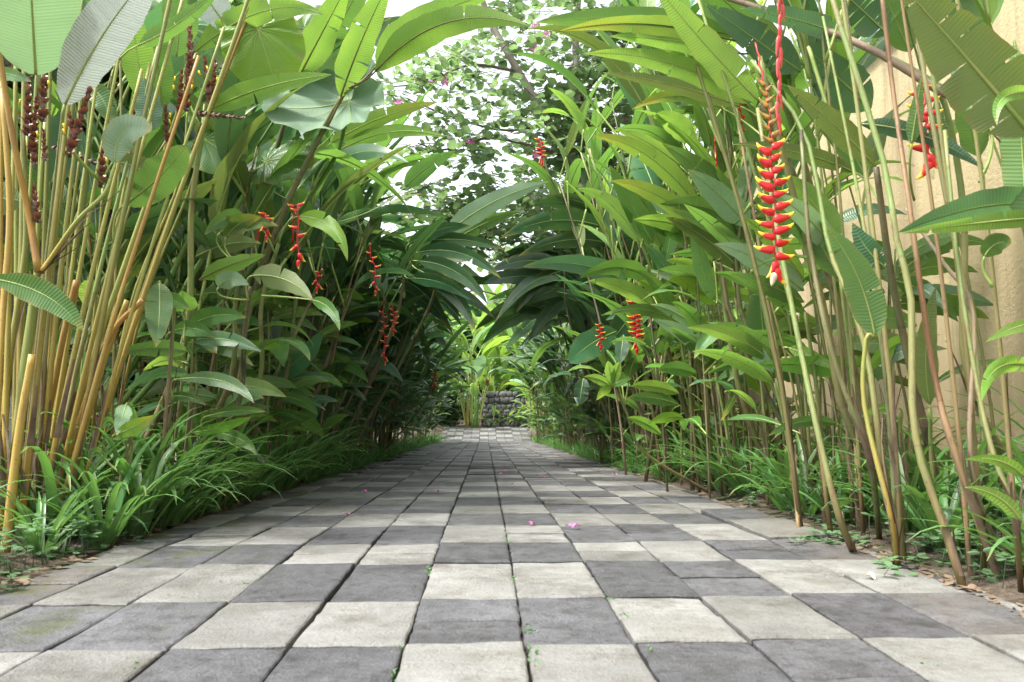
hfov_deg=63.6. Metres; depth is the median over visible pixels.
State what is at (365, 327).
heliconia plant
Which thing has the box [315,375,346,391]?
heliconia plant
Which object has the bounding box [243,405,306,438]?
heliconia plant
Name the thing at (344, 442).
grass tuft
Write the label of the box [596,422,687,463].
grass tuft
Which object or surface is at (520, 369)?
heliconia plant
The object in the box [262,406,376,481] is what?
grass tuft
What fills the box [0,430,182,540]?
grass tuft
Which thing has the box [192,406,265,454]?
heliconia plant
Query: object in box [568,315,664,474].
heliconia plant
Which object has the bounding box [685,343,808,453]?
ginger plant
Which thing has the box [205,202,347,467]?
heliconia plant
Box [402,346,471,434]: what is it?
heliconia plant
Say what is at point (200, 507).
grass tuft
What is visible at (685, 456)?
grass tuft
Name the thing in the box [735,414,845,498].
grass tuft
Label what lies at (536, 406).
ginger plant
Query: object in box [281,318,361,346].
heliconia plant
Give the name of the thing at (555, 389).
heliconia plant
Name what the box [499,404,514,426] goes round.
seedling plant
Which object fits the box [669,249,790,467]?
heliconia plant
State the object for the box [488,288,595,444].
heliconia plant
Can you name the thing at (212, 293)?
heliconia plant
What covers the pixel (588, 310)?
heliconia plant
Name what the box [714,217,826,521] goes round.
heliconia plant
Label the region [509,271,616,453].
heliconia plant
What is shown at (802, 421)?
heliconia plant
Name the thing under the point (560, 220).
heliconia plant
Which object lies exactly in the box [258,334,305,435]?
heliconia plant
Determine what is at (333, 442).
grass tuft
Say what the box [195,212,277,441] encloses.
heliconia plant
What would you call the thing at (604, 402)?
heliconia plant
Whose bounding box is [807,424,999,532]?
grass tuft
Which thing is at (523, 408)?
ginger plant
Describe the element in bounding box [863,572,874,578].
fallen petal
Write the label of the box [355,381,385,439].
heliconia plant
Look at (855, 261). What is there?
heliconia plant
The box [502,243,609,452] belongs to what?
heliconia plant
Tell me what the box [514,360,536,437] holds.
ginger plant
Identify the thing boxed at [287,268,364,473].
heliconia plant
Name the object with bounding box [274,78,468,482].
heliconia plant
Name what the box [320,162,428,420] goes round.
heliconia plant
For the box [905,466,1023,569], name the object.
grass tuft
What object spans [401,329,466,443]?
heliconia plant
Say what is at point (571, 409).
heliconia plant
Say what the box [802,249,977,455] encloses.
heliconia plant
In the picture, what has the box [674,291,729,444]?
heliconia plant
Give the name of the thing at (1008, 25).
garden wall
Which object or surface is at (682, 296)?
heliconia plant
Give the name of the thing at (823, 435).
grass tuft
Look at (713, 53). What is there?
heliconia plant
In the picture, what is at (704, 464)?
grass tuft
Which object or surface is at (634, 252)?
heliconia plant
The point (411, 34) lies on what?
heliconia plant
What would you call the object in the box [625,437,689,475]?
grass tuft
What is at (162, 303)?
heliconia plant
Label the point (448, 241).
heliconia plant
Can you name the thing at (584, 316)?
heliconia plant
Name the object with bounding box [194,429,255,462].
heliconia plant
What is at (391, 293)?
heliconia plant
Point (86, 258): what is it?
heliconia plant
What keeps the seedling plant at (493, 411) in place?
on the ground at (1008, 582)
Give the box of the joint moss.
[118,482,938,681]
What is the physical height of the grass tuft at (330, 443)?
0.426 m
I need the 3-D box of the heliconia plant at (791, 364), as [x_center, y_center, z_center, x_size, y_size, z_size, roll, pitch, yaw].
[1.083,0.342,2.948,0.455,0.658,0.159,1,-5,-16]
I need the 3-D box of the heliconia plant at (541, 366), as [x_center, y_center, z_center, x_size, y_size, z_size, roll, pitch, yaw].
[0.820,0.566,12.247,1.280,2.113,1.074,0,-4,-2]
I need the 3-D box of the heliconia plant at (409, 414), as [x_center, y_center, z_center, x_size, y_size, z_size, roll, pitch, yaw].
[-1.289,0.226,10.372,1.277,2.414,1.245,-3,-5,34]
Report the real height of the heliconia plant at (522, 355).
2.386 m
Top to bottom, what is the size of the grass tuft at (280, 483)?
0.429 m
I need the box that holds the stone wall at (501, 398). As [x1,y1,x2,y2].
[480,391,547,426]
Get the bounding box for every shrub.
[205,0,245,390]
[429,385,469,426]
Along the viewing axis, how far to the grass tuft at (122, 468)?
2.62 m
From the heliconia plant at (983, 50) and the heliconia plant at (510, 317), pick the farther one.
the heliconia plant at (510, 317)
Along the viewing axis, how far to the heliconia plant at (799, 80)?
3.52 m
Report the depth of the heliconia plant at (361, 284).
6.50 m
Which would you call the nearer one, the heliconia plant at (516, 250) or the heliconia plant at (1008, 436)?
the heliconia plant at (1008, 436)
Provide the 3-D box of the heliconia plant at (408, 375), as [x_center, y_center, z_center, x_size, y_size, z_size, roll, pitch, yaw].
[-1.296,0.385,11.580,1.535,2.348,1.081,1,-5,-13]
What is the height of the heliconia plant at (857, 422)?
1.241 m
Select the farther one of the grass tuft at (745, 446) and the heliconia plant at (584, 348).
the heliconia plant at (584, 348)
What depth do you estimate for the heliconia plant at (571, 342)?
9.83 m
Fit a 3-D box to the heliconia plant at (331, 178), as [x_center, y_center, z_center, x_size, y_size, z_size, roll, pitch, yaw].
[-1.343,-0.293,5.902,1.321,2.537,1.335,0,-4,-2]
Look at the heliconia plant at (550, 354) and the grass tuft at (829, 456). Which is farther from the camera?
the heliconia plant at (550, 354)
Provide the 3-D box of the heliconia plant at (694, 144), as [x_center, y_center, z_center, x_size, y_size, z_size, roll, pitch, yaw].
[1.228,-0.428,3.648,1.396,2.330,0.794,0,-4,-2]
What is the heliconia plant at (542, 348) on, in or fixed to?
on the ground at (1008, 582)
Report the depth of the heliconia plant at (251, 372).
4.18 m
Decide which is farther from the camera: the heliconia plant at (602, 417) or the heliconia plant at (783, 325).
the heliconia plant at (602, 417)
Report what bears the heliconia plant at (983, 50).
on the ground at (1008, 582)
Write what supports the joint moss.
on the path
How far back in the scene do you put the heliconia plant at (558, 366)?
11.73 m
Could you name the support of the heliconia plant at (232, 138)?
on the ground at (1008, 582)
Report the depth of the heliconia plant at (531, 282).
7.01 m
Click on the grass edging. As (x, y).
(401, 447)
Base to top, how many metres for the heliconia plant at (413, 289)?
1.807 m
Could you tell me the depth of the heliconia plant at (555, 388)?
14.14 m
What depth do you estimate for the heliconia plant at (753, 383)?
4.02 m
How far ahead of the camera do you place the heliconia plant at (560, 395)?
13.75 m
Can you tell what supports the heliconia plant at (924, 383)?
on the ground at (1008, 582)
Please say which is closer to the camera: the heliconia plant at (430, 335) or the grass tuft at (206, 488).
the grass tuft at (206, 488)
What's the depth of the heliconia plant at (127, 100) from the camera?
5.19 m
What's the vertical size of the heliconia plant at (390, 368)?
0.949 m
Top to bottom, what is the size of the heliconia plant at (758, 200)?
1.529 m
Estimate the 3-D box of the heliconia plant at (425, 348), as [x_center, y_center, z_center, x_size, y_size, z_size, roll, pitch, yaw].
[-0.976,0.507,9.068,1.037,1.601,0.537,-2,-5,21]
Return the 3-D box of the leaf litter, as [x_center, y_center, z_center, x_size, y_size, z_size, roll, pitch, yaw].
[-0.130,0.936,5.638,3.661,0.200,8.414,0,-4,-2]
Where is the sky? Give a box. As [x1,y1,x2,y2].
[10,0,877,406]
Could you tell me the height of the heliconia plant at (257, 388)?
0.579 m
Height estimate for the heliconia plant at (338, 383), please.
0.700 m
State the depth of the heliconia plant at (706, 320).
4.96 m
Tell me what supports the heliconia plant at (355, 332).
on the ground at (1008, 582)
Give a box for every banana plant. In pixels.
[438,293,479,418]
[458,284,512,394]
[460,272,520,383]
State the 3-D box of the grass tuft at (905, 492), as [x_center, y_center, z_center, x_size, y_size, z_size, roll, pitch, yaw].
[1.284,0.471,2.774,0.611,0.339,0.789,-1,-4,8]
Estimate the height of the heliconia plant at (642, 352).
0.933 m
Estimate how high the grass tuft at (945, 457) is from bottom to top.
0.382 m
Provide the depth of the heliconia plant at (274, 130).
4.09 m
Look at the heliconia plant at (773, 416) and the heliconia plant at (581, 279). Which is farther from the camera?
the heliconia plant at (581, 279)
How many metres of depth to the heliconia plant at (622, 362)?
7.24 m
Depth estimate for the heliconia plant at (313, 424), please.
5.07 m
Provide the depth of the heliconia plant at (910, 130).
2.48 m
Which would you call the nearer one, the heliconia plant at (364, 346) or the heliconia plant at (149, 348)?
the heliconia plant at (149, 348)
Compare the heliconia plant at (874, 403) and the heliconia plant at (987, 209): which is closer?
the heliconia plant at (987, 209)
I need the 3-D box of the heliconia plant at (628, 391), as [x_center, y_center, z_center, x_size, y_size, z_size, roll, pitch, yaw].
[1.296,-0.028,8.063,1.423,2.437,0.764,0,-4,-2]
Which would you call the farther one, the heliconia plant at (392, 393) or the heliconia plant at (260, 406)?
the heliconia plant at (392, 393)
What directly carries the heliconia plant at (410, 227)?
on the ground at (1008, 582)
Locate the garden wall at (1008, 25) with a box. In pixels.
[674,0,1023,499]
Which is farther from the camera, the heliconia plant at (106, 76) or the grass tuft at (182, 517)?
the heliconia plant at (106, 76)
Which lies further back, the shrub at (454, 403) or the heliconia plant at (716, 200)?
the shrub at (454, 403)
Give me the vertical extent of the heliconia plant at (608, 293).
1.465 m
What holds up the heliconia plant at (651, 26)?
on the ground at (1008, 582)
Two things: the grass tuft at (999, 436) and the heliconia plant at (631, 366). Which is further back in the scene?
the heliconia plant at (631, 366)
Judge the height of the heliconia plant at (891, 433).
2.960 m
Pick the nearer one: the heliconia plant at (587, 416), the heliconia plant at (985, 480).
the heliconia plant at (985, 480)
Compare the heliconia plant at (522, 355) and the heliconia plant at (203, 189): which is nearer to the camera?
the heliconia plant at (203, 189)
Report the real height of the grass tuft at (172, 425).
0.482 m
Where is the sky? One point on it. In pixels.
(394, 7)
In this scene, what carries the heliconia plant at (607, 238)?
on the ground at (1008, 582)
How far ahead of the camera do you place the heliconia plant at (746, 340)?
3.18 m
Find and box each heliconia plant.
[3,0,256,497]
[3,62,219,459]
[3,70,128,458]
[8,87,45,187]
[9,64,222,348]
[9,80,138,398]
[10,5,234,348]
[10,101,91,449]
[12,72,218,364]
[12,96,187,416]
[31,197,141,368]
[56,18,262,432]
[77,89,281,431]
[88,415,152,494]
[94,97,326,412]
[101,402,132,464]
[106,157,320,444]
[111,16,412,509]
[115,210,197,420]
[117,330,260,450]
[132,346,252,418]
[133,259,348,375]
[136,7,314,414]
[136,174,367,432]
[137,0,331,455]
[140,286,257,442]
[144,280,189,475]
[159,371,253,467]
[160,377,285,442]
[161,141,385,419]
[161,389,266,418]
[165,291,214,465]
[166,337,257,409]
[177,417,250,456]
[178,403,270,463]
[179,307,246,442]
[181,287,243,389]
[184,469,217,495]
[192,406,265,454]
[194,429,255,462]
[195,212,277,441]
[203,0,391,440]
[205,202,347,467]
[205,263,339,464]
[208,375,296,421]
[212,344,300,444]
[213,340,280,423]
[216,75,314,436]
[216,136,446,433]
[220,0,528,421]
[223,301,316,433]
[236,137,385,456]
[236,396,325,468]
[238,128,357,448]
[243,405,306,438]
[247,306,323,490]
[250,102,454,444]
[255,263,410,409]
[257,297,308,444]
[257,392,317,452]
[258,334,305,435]
[259,372,337,491]
[264,129,415,439]
[269,332,322,450]
[271,178,392,382]
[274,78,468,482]
[275,369,316,443]
[277,372,342,483]
[278,358,319,445]
[279,395,336,436]
[281,246,403,434]
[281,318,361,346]
[286,169,478,426]
[287,131,422,412]
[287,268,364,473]
[292,249,424,449]
[292,283,424,434]
[293,130,422,451]
[296,345,349,440]
[299,191,408,424]
[310,332,343,463]
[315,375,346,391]
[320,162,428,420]
[323,213,448,440]
[327,222,432,448]
[328,242,408,456]
[328,325,378,432]
[329,223,414,435]
[329,358,367,383]
[330,351,402,434]
[334,222,504,460]
[334,251,451,455]
[337,388,394,456]
[338,295,376,430]
[338,344,372,413]
[342,181,548,463]
[342,375,397,458]
[346,264,461,453]
[353,301,432,446]
[353,389,402,449]
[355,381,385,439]
[359,276,501,449]
[359,305,452,454]
[360,310,454,442]
[363,286,423,452]
[365,246,489,452]
[365,309,425,445]
[368,239,429,453]
[369,239,418,434]
[369,314,451,446]
[380,313,463,436]
[380,318,478,447]
[383,318,473,450]
[383,326,466,445]
[383,350,446,442]
[387,299,466,443]
[388,321,477,442]
[397,351,461,439]
[400,342,477,439]
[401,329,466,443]
[402,320,474,438]
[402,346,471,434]
[404,334,459,439]
[411,362,471,432]
[412,337,459,439]
[424,349,466,435]
[442,318,476,385]
[448,309,513,425]
[462,334,517,391]
[475,271,599,450]
[484,252,625,454]
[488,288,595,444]
[492,346,552,442]
[499,326,570,447]
[501,152,640,456]
[501,299,544,384]
[501,322,581,449]
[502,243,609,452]
[503,342,553,437]
[506,138,647,462]
[508,335,579,440]
[509,251,587,447]
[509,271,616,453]
[511,368,553,433]
[512,0,726,495]
[512,323,589,444]
[512,330,573,440]
[512,335,562,435]
[513,327,577,440]
[516,326,579,446]
[517,354,574,427]
[520,315,592,447]
[520,341,597,430]
[523,165,706,467]
[528,93,678,474]
[528,329,589,442]
[528,332,583,437]
[529,325,588,433]
[531,323,584,446]
[531,337,621,427]
[536,0,854,472]
[536,336,585,442]
[539,327,587,441]
[540,288,654,447]
[541,68,718,481]
[543,185,659,466]
[548,248,628,452]
[549,251,613,448]
[554,230,642,463]
[554,318,666,481]
[555,237,695,442]
[559,311,628,448]
[568,253,641,459]
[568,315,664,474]
[570,278,738,427]
[570,360,614,447]
[578,230,688,436]
[578,291,696,489]
[581,240,715,447]
[585,0,868,439]
[585,154,807,446]
[586,261,711,436]
[589,393,628,423]
[593,110,770,469]
[596,0,814,464]
[598,288,637,468]
[599,64,759,484]
[601,235,719,439]
[602,348,651,430]
[604,42,746,480]
[606,299,649,447]
[608,349,647,460]
[611,270,700,491]
[620,243,726,430]
[621,0,785,499]
[632,333,708,406]
[633,202,713,490]
[638,0,935,503]
[651,301,735,493]
[652,285,733,442]
[652,292,734,312]
[654,258,741,495]
[654,328,695,481]
[656,339,720,484]
[657,0,994,493]
[661,81,808,442]
[665,50,817,473]
[667,65,804,459]
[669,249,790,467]
[670,314,721,434]
[671,204,771,504]
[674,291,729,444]
[684,36,876,458]
[688,322,801,512]
[690,301,730,436]
[692,0,832,533]
[701,343,800,489]
[705,0,1002,142]
[706,0,939,407]
[707,347,783,463]
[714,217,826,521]
[717,281,782,459]
[721,373,765,472]
[727,309,836,415]
[734,82,939,480]
[736,108,809,526]
[741,193,906,487]
[744,195,781,451]
[745,291,816,486]
[750,0,902,535]
[750,59,893,509]
[750,175,871,529]
[754,0,927,524]
[756,107,857,551]
[759,345,860,461]
[768,415,848,482]
[773,378,776,459]
[776,313,831,459]
[799,129,881,538]
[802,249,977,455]
[803,264,915,435]
[810,267,988,466]
[817,0,915,562]
[826,223,905,565]
[830,0,966,586]
[836,306,916,473]
[838,493,866,521]
[853,232,992,445]
[861,78,1021,479]
[862,344,946,482]
[862,403,920,485]
[880,0,999,573]
[899,186,1023,287]
[900,0,1023,576]
[903,0,1023,210]
[903,0,1023,516]
[904,208,1006,564]
[910,2,988,532]
[916,288,938,499]
[943,129,1023,592]
[981,318,1023,399]
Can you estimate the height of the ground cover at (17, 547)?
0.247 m
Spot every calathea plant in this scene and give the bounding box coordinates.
[0,0,249,552]
[448,355,502,427]
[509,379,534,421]
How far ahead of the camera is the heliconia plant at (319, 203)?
5.46 m
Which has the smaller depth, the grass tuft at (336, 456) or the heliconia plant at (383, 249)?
the grass tuft at (336, 456)
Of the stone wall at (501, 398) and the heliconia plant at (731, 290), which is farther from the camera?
the stone wall at (501, 398)
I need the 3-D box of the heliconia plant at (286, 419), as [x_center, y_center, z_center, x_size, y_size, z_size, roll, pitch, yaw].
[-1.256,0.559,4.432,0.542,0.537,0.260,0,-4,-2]
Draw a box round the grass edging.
[300,432,700,483]
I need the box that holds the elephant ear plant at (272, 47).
[87,0,383,441]
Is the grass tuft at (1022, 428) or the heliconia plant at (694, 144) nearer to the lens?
the grass tuft at (1022, 428)
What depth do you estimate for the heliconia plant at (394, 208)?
5.14 m
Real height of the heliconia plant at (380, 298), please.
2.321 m
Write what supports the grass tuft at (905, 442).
on the ground at (1008, 582)
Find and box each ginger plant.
[503,381,536,437]
[512,360,533,436]
[512,363,531,427]
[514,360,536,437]
[516,351,554,440]
[516,354,543,437]
[521,349,545,439]
[524,371,551,438]
[584,361,712,492]
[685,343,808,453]
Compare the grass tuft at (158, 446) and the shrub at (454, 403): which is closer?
the grass tuft at (158, 446)
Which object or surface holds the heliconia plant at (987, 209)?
on the ground at (1008, 582)
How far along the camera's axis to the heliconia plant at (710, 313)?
5.75 m
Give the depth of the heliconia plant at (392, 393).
8.03 m
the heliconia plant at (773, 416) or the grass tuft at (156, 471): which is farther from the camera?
the heliconia plant at (773, 416)
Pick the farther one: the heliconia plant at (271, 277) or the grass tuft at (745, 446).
the grass tuft at (745, 446)
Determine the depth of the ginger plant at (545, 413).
17.04 m
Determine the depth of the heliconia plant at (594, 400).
10.05 m
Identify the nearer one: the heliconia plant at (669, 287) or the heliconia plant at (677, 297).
the heliconia plant at (669, 287)
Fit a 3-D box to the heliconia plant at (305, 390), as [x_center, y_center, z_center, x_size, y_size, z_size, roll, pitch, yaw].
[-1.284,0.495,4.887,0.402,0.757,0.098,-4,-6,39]
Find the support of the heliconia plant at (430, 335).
on the ground at (1008, 582)
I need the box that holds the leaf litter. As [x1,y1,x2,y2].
[0,471,1023,617]
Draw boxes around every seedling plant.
[473,402,497,426]
[482,405,502,424]
[489,403,513,426]
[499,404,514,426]
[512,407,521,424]
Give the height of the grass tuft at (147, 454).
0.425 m
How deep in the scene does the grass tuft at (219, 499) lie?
3.45 m
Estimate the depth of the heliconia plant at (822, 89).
2.77 m
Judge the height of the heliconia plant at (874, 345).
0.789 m
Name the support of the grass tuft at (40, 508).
on the ground at (1008, 582)
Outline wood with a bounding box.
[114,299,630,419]
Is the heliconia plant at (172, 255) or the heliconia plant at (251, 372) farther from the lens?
the heliconia plant at (172, 255)
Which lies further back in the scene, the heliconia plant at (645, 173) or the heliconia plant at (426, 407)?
the heliconia plant at (426, 407)
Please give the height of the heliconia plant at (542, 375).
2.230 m
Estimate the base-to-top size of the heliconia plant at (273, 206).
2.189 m
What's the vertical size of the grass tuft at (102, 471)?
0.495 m
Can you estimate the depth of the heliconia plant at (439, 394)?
15.50 m
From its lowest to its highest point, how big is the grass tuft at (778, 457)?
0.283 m
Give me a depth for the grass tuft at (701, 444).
5.17 m
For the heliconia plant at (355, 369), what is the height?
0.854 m
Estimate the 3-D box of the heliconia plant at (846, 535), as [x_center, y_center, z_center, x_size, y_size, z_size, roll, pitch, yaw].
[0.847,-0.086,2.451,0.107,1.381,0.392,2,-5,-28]
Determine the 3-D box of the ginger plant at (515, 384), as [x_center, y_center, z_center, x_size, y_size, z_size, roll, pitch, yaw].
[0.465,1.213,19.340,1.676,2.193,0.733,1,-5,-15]
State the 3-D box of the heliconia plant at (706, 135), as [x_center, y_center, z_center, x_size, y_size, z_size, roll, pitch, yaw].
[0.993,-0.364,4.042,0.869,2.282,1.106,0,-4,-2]
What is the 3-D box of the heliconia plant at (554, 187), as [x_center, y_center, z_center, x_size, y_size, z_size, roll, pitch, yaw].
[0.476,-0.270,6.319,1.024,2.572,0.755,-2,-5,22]
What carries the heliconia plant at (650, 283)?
on the ground at (1008, 582)
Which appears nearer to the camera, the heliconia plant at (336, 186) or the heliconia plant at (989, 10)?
the heliconia plant at (989, 10)
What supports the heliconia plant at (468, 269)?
on the ground at (1008, 582)
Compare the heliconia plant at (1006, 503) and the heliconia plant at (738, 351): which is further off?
the heliconia plant at (738, 351)
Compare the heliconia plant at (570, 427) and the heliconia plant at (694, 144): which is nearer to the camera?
the heliconia plant at (694, 144)
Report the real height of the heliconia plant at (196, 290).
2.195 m
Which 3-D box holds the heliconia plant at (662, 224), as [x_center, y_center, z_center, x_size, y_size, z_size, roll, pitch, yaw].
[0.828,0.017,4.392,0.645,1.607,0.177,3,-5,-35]
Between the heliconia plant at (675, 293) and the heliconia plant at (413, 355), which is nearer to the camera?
the heliconia plant at (675, 293)
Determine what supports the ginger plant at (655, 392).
on the ground at (1008, 582)
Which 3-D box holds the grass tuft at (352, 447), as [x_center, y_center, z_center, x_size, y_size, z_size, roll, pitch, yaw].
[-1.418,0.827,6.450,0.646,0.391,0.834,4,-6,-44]
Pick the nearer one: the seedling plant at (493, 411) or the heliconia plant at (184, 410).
the heliconia plant at (184, 410)
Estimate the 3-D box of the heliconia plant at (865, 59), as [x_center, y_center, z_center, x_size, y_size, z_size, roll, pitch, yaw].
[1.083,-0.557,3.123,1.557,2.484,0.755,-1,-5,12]
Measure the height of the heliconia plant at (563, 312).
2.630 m
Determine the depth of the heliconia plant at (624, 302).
6.38 m
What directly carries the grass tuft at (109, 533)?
on the ground at (1008, 582)
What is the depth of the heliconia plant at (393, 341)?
8.71 m
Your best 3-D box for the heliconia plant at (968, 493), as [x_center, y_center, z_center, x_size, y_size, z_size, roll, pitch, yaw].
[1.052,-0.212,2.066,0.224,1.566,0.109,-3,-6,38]
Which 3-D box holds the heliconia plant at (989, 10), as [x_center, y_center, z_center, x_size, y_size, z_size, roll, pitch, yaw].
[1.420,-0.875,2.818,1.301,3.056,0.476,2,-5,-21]
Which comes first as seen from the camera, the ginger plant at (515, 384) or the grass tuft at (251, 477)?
the grass tuft at (251, 477)
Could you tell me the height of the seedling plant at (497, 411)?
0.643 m
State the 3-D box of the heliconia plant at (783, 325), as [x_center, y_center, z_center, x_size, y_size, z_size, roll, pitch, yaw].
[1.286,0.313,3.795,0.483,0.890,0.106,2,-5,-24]
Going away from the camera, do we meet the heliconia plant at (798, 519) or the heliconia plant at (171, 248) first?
the heliconia plant at (798, 519)
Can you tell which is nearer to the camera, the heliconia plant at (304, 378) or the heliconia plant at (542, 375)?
the heliconia plant at (304, 378)
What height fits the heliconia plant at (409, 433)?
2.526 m
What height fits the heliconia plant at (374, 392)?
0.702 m
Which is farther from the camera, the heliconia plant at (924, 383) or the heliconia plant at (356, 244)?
the heliconia plant at (356, 244)
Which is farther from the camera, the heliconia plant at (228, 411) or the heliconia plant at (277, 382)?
the heliconia plant at (277, 382)
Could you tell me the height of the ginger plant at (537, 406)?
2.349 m
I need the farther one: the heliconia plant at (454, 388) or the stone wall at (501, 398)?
the stone wall at (501, 398)
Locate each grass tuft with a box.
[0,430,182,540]
[0,463,123,552]
[0,479,39,524]
[4,384,221,518]
[9,399,182,496]
[9,403,175,505]
[11,403,184,472]
[20,431,212,548]
[25,406,259,536]
[30,425,229,537]
[76,434,274,527]
[88,408,295,493]
[89,443,242,529]
[96,401,255,474]
[101,411,281,476]
[101,411,287,511]
[101,422,238,456]
[105,415,269,478]
[119,435,289,520]
[131,410,282,441]
[176,414,325,505]
[203,441,329,498]
[219,430,324,502]
[235,413,327,493]
[248,427,350,492]
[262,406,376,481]
[262,409,364,489]
[272,420,350,484]
[283,428,369,465]
[287,412,364,468]
[288,438,339,474]
[295,416,387,465]
[304,432,365,454]
[314,414,368,474]
[334,427,368,462]
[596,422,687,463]
[607,427,669,471]
[613,426,674,454]
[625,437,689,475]
[637,421,776,481]
[642,426,799,496]
[650,426,711,464]
[653,425,746,465]
[658,424,782,490]
[660,415,712,445]
[661,423,741,470]
[662,444,682,461]
[674,439,746,484]
[677,420,777,486]
[682,417,776,449]
[702,411,814,477]
[709,433,853,511]
[717,444,827,498]
[724,433,862,515]
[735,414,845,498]
[740,417,911,472]
[754,432,943,521]
[771,419,955,475]
[779,448,948,517]
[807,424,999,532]
[807,431,977,522]
[808,413,911,479]
[810,402,987,477]
[811,424,962,478]
[817,422,1023,518]
[826,410,1023,550]
[836,415,1023,508]
[900,371,1023,492]
[902,439,1023,544]
[904,406,1021,500]
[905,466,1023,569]
[927,389,1023,483]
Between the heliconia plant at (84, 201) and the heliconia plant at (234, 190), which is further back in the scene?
the heliconia plant at (234, 190)
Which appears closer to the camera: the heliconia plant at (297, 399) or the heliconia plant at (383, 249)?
the heliconia plant at (297, 399)
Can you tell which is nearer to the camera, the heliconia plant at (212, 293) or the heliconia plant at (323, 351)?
the heliconia plant at (212, 293)
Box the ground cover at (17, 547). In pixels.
[0,470,1023,591]
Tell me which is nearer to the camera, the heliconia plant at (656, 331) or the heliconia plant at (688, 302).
the heliconia plant at (656, 331)
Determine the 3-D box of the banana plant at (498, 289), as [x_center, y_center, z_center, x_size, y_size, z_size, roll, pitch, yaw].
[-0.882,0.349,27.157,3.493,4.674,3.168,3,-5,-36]
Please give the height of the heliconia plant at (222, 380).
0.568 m
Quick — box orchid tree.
[363,0,712,418]
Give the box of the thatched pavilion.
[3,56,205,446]
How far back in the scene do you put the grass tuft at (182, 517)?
2.90 m
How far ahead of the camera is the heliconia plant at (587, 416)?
10.41 m
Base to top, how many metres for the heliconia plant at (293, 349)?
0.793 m
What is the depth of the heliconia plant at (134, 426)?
2.52 m
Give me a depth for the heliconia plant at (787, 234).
4.17 m
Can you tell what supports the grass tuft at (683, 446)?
on the ground at (1008, 582)
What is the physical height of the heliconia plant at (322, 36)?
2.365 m
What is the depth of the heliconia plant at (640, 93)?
4.22 m
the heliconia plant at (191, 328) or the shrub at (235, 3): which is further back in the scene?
the shrub at (235, 3)
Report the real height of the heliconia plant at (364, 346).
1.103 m
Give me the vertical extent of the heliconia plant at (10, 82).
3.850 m
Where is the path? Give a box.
[0,427,1023,681]
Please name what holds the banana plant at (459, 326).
on the ground at (1008, 582)
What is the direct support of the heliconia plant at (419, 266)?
on the ground at (1008, 582)
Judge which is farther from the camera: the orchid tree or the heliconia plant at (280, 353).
the orchid tree
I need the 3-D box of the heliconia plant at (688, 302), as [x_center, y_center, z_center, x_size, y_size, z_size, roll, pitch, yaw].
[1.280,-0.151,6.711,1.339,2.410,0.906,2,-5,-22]
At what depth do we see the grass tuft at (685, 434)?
6.28 m
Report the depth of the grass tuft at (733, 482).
3.94 m
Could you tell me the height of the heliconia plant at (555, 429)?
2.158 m
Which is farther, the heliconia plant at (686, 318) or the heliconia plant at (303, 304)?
the heliconia plant at (303, 304)
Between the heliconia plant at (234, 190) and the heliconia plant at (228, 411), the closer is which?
the heliconia plant at (228, 411)
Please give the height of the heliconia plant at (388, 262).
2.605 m
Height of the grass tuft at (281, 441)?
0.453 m
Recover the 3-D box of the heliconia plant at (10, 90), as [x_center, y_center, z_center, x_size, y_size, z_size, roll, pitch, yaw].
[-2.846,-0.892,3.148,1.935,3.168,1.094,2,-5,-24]
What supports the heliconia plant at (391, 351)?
on the ground at (1008, 582)
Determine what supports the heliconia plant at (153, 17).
on the ground at (1008, 582)
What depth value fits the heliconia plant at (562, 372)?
10.51 m
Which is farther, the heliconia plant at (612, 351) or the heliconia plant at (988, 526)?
the heliconia plant at (612, 351)
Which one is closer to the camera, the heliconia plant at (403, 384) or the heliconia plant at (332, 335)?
the heliconia plant at (332, 335)
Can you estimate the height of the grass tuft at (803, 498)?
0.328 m
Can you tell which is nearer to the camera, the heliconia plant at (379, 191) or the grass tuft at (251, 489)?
the grass tuft at (251, 489)
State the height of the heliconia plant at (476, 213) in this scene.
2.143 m
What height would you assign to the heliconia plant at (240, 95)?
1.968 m
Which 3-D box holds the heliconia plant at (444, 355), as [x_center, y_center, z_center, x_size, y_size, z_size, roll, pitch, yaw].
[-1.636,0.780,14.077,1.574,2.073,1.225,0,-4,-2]
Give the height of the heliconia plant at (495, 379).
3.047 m
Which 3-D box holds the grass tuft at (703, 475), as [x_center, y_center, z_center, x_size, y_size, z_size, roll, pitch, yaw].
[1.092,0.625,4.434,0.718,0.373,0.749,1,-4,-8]
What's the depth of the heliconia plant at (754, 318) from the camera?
3.42 m
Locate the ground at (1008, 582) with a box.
[0,410,1023,681]
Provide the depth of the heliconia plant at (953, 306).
3.10 m
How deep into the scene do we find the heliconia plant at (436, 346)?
13.55 m
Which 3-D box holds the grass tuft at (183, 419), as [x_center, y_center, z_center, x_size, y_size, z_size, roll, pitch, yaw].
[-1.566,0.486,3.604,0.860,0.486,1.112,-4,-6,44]
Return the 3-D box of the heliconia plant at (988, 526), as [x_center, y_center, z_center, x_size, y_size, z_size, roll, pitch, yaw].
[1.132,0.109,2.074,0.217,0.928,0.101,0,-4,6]
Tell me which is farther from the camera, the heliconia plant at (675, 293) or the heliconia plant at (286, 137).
the heliconia plant at (675, 293)
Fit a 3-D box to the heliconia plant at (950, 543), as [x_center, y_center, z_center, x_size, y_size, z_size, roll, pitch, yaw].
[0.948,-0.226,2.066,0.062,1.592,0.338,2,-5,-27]
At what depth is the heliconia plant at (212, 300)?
4.23 m

